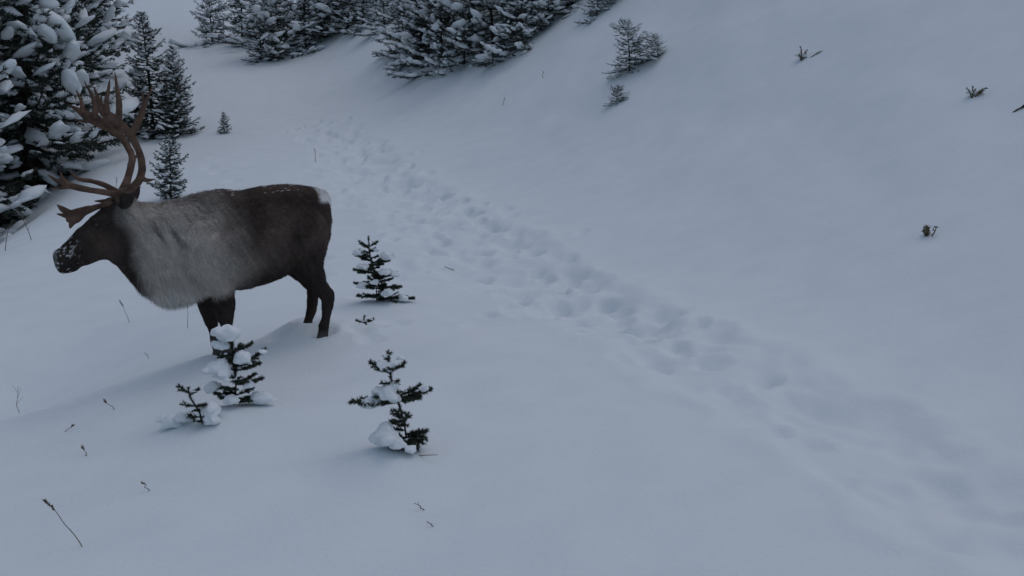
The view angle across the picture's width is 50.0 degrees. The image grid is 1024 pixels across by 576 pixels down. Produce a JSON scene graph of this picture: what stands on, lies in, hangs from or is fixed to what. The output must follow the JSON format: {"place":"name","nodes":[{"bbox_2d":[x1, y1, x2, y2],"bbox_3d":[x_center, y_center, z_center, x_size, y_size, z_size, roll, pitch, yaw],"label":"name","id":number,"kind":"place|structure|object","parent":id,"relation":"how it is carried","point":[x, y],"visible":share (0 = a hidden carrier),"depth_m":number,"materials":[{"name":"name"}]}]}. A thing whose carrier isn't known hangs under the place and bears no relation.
{"place":"outdoors","nodes":[
{"label":"outdoors","id":0,"kind":"place"},
{"bbox_2d":[0,0,1023,575],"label":"snow ground","id":1,"kind":"structure","parent":0,"point":[706,298],"depth_m":7.76,"materials":[{"name":"white snow"}]},
{"bbox_2d":[0,0,46,242],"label":"spruce tree","id":2,"kind":"object","parent":1,"relation":"on","point":[32,193],"visible":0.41,"depth_m":17.75,"materials":[{"name":"green plant"}]},
{"bbox_2d":[0,4,83,195],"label":"spruce tree","id":3,"kind":"object","parent":1,"relation":"on","point":[78,42],"visible":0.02,"depth_m":21.59,"materials":[{"name":"green plant"}]},
{"bbox_2d":[42,499,82,546],"bbox_3d":[-1.783,0.945,4.371,0.159,0.240,0.024,0,10,0],"label":"dry grass stem","id":4,"kind":"object","parent":1,"relation":"on","point":[47,503],"visible":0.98,"depth_m":4.36,"materials":[{"name":"brown plant"}]},
{"bbox_2d":[5,0,132,121],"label":"spruce tree","id":5,"kind":"object","parent":1,"relation":"on","point":[89,52],"visible":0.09,"depth_m":26.03,"materials":[{"name":"green plant"}]},
{"bbox_2d":[0,0,149,226],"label":"spruce tree","id":6,"kind":"object","parent":1,"relation":"on","point":[23,33],"visible":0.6,"depth_m":19.42,"materials":[{"name":"green plant"}]},
{"bbox_2d":[59,0,137,82],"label":"spruce tree","id":7,"kind":"object","parent":1,"relation":"on","point":[109,15],"visible":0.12,"depth_m":30.02,"materials":[{"name":"green plant"}]},
{"bbox_2d":[73,0,147,45],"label":"spruce tree","id":8,"kind":"object","parent":1,"relation":"on","point":[117,4],"visible":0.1,"depth_m":37.38,"materials":[{"name":"green plant"}]},
{"bbox_2d":[121,69,155,123],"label":"spruce tree","id":9,"kind":"object","parent":1,"relation":"on","point":[135,83],"visible":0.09,"depth_m":23.53,"materials":[{"name":"green plant"}]},
{"bbox_2d":[118,11,191,135],"bbox_3d":[-7.492,-4.000,22.487,1.838,3.299,1.666,-5,11,-26],"label":"spruce tree","id":10,"kind":"object","parent":1,"relation":"on","point":[147,47],"visible":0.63,"depth_m":22.22,"materials":[{"name":"green plant"}]},
{"bbox_2d":[143,132,188,199],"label":"spruce tree","id":11,"kind":"object","parent":1,"relation":"on","point":[166,177],"visible":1,"depth_m":15.20,"materials":[{"name":"green plant"}]},
{"bbox_2d":[138,44,204,139],"bbox_3d":[-6.808,-3.652,21.982,1.226,2.401,1.321,8,13,37],"label":"spruce tree","id":12,"kind":"object","parent":1,"relation":"on","point":[173,81],"visible":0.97,"depth_m":21.89,"materials":[{"name":"green plant"}]},
{"bbox_2d":[147,57,195,130],"bbox_3d":[-7.129,-3.831,22.874,0.896,1.940,1.086,7,12,34],"label":"spruce tree","id":13,"kind":"object","parent":1,"relation":"on","point":[173,101],"visible":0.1,"depth_m":22.82,"materials":[{"name":"green plant"}]},
{"bbox_2d":[156,382,221,428],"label":"spruce sapling","id":14,"kind":"object","parent":1,"relation":"on","point":[210,411],"visible":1,"depth_m":5.64,"materials":[{"name":"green plant"}]},
{"bbox_2d":[48,72,334,364],"bbox_3d":[-1.929,-0.320,6.917,1.791,2.022,0.642,-7,12,-34],"label":"caribou","id":15,"kind":"object","parent":1,"relation":"on","point":[209,252],"visible":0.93,"depth_m":6.77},
{"bbox_2d":[167,0,238,47],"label":"spruce tree","id":16,"kind":"object","parent":1,"relation":"on","point":[207,26],"visible":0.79,"depth_m":35.31,"materials":[{"name":"green plant"}]},
{"bbox_2d":[216,112,231,132],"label":"spruce tree","id":17,"kind":"object","parent":1,"relation":"on","point":[222,127],"visible":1,"depth_m":22.05,"materials":[{"name":"green plant"}]},
{"bbox_2d":[200,324,275,404],"bbox_3d":[-1.452,0.468,5.866,0.386,0.556,0.279,0,10,0],"label":"spruce sapling","id":18,"kind":"object","parent":1,"relation":"on","point":[220,368],"visible":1,"depth_m":5.81,"materials":[{"name":"green plant"}]},
{"bbox_2d":[213,0,287,39],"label":"spruce tree","id":19,"kind":"object","parent":1,"relation":"on","point":[237,12],"visible":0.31,"depth_m":36.26,"materials":[{"name":"green plant"}]},
{"bbox_2d":[229,6,284,64],"bbox_3d":[-7.326,-7.157,32.381,1.804,2.203,2.481,1,10,6],"label":"spruce tree","id":20,"kind":"object","parent":1,"relation":"on","point":[257,49],"visible":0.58,"depth_m":31.86,"materials":[{"name":"green plant"}]},
{"bbox_2d":[207,0,333,46],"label":"spruce tree","id":21,"kind":"object","parent":1,"relation":"on","point":[231,41],"visible":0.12,"depth_m":34.49,"materials":[{"name":"green plant"}]},
{"bbox_2d":[241,0,324,60],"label":"spruce tree","id":22,"kind":"object","parent":1,"relation":"on","point":[272,7],"visible":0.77,"depth_m":31.82,"materials":[{"name":"green plant"}]},
{"bbox_2d":[258,0,339,55],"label":"spruce tree","id":23,"kind":"object","parent":1,"relation":"on","point":[304,15],"visible":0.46,"depth_m":32.68,"materials":[{"name":"green plant"}]},
{"bbox_2d":[297,0,353,45],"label":"spruce tree","id":24,"kind":"object","parent":1,"relation":"on","point":[325,9],"visible":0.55,"depth_m":32.53,"materials":[{"name":"green plant"}]},
{"bbox_2d":[287,0,368,34],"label":"spruce tree","id":25,"kind":"object","parent":1,"relation":"on","point":[340,13],"visible":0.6,"depth_m":32.49,"materials":[{"name":"green plant"}]},
{"bbox_2d":[340,0,387,34],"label":"spruce tree","id":26,"kind":"object","parent":1,"relation":"on","point":[363,6],"visible":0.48,"depth_m":31.50,"materials":[{"name":"green plant"}]},
{"bbox_2d":[354,315,374,324],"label":"spruce sapling","id":27,"kind":"object","parent":1,"relation":"on","point":[363,321],"visible":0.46,"depth_m":7.71,"materials":[{"name":"green plant"}]},
{"bbox_2d":[351,0,394,36],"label":"spruce tree","id":28,"kind":"object","parent":1,"relation":"on","point":[379,17],"visible":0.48,"depth_m":30.06,"materials":[{"name":"green plant"}]},
{"bbox_2d":[352,236,416,302],"bbox_3d":[-1.010,-0.085,8.621,0.514,0.661,0.319,0,10,0],"label":"spruce sapling","id":29,"kind":"object","parent":1,"relation":"on","point":[380,275],"visible":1,"depth_m":8.59,"materials":[{"name":"green plant"}]},
{"bbox_2d":[346,349,434,453],"bbox_3d":[-0.539,0.571,5.012,0.332,0.574,0.321,9,14,43],"label":"spruce sapling","id":30,"kind":"object","parent":1,"relation":"on","point":[385,433],"visible":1,"depth_m":4.97,"materials":[{"name":"green plant"}]},
{"bbox_2d":[371,0,441,56],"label":"spruce tree","id":31,"kind":"object","parent":1,"relation":"on","point":[378,53],"visible":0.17,"depth_m":26.71,"materials":[{"name":"green plant"}]},
{"bbox_2d":[383,14,436,70],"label":"spruce tree","id":32,"kind":"object","parent":1,"relation":"on","point":[392,60],"visible":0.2,"depth_m":25.34,"materials":[{"name":"green plant"}]},
{"bbox_2d":[379,0,443,72],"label":"spruce tree","id":33,"kind":"object","parent":1,"relation":"on","point":[414,42],"visible":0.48,"depth_m":24.67,"materials":[{"name":"green plant"}]},
{"bbox_2d":[390,0,444,38],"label":"spruce tree","id":34,"kind":"object","parent":1,"relation":"on","point":[413,2],"visible":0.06,"depth_m":25.95,"materials":[{"name":"green plant"}]},
{"bbox_2d":[377,0,495,48],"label":"spruce tree","id":35,"kind":"object","parent":1,"relation":"on","point":[421,12],"visible":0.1,"depth_m":24.42,"materials":[{"name":"green plant"}]},
{"bbox_2d":[387,0,488,79],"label":"spruce tree","id":36,"kind":"object","parent":1,"relation":"on","point":[410,60],"visible":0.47,"depth_m":23.61,"materials":[{"name":"green plant"}]},
{"bbox_2d":[424,0,489,75],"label":"spruce tree","id":37,"kind":"object","parent":1,"relation":"on","point":[452,63],"visible":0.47,"depth_m":22.65,"materials":[{"name":"green plant"}]},
{"bbox_2d":[423,0,533,26],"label":"spruce tree","id":38,"kind":"object","parent":1,"relation":"on","point":[485,8],"visible":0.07,"depth_m":23.76,"materials":[{"name":"green plant"}]},
{"bbox_2d":[431,0,526,68],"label":"spruce tree","id":39,"kind":"object","parent":1,"relation":"on","point":[456,28],"visible":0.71,"depth_m":21.98,"materials":[{"name":"green plant"}]},
{"bbox_2d":[478,0,538,66],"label":"spruce tree","id":40,"kind":"object","parent":1,"relation":"on","point":[504,33],"visible":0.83,"depth_m":21.10,"materials":[{"name":"green plant"}]},
{"bbox_2d":[494,0,578,32],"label":"spruce tree","id":41,"kind":"object","parent":1,"relation":"on","point":[539,16],"visible":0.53,"depth_m":21.34,"materials":[{"name":"green plant"}]},
{"bbox_2d":[524,0,580,13],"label":"spruce tree","id":42,"kind":"object","parent":1,"relation":"on","point":[539,4],"visible":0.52,"depth_m":21.40,"materials":[{"name":"green plant"}]},
{"bbox_2d":[574,0,615,23],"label":"spruce tree","id":43,"kind":"object","parent":1,"relation":"on","point":[596,9],"visible":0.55,"depth_m":19.97,"materials":[{"name":"green plant"}]},
{"bbox_2d":[602,83,629,105],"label":"spruce tree","id":44,"kind":"object","parent":1,"relation":"on","point":[616,94],"visible":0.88,"depth_m":15.62,"materials":[{"name":"green plant"}]},
{"bbox_2d":[601,17,651,78],"bbox_3d":[1.788,-3.495,16.439,0.869,1.058,1.054,-3,10,-14],"label":"spruce tree","id":45,"kind":"object","parent":1,"relation":"on","point":[636,60],"visible":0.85,"depth_m":16.23,"materials":[{"name":"green plant"}]},
{"bbox_2d":[634,32,665,60],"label":"spruce tree","id":46,"kind":"object","parent":1,"relation":"on","point":[654,43],"visible":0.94,"depth_m":16.18,"materials":[{"name":"green plant"}]},
{"bbox_2d":[794,46,822,60],"bbox_3d":[3.603,-2.834,13.348,0.307,0.210,0.250,0,10,0],"label":"dry shrub","id":47,"kind":"object","parent":1,"relation":"on","point":[801,54],"visible":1,"depth_m":13.34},
{"bbox_2d":[922,225,937,236],"bbox_3d":[3.097,-0.416,8.165,0.102,0.141,0.185,0,10,0],"label":"dry shrub","id":48,"kind":"object","parent":1,"relation":"on","point":[926,231],"visible":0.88,"depth_m":8.17,"materials":[{"name":"brown plant"}]},
{"bbox_2d":[966,86,988,97],"bbox_3d":[4.314,-1.815,10.221,0.192,0.159,0.173,0,10,0],"label":"dry shrub","id":49,"kind":"object","parent":1,"relation":"on","point":[972,91],"visible":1,"depth_m":10.22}
]}

